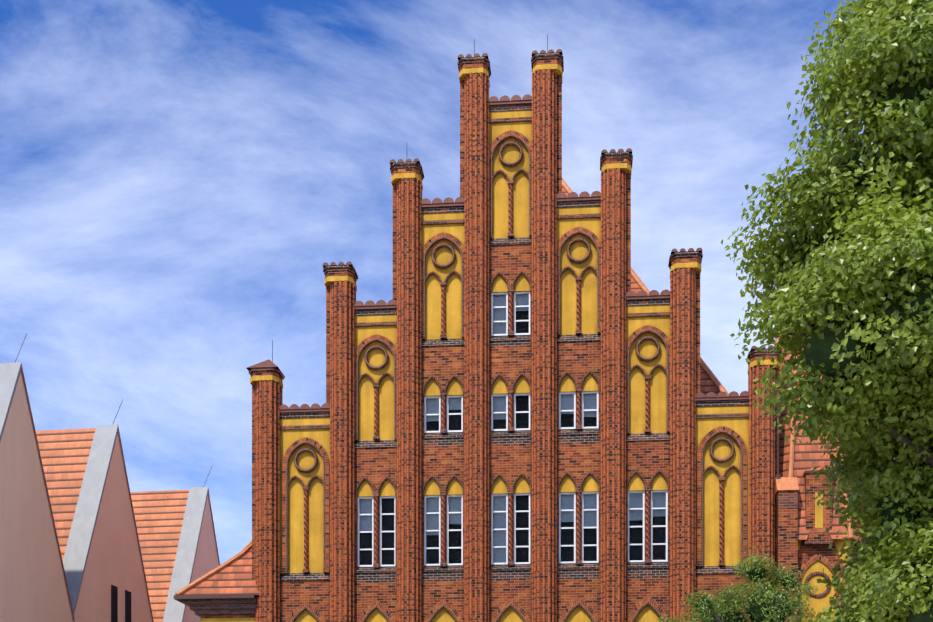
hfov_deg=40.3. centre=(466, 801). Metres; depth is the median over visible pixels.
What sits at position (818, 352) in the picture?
linden tree inner foliage
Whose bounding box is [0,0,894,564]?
sky
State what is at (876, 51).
linden tree
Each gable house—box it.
[0,334,73,621]
[36,400,153,621]
[130,466,219,621]
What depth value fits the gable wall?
44.30 m
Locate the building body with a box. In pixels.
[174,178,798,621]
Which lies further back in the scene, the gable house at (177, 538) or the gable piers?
the gable house at (177, 538)
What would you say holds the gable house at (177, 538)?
on the ground
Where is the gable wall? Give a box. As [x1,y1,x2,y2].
[280,94,748,621]
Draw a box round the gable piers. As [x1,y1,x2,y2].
[246,34,781,621]
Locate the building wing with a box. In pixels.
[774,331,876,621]
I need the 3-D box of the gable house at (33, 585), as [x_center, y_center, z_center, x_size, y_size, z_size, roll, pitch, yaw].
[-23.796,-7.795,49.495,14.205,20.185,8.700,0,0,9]
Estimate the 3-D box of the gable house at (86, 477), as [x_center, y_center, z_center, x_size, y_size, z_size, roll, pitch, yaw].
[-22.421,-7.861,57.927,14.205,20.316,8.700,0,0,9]
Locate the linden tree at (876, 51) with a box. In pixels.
[721,0,932,621]
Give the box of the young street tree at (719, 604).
[646,546,833,621]
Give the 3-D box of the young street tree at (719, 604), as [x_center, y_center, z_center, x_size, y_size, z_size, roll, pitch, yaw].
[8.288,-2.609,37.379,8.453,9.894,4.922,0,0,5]
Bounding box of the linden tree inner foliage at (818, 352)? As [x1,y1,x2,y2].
[796,4,932,621]

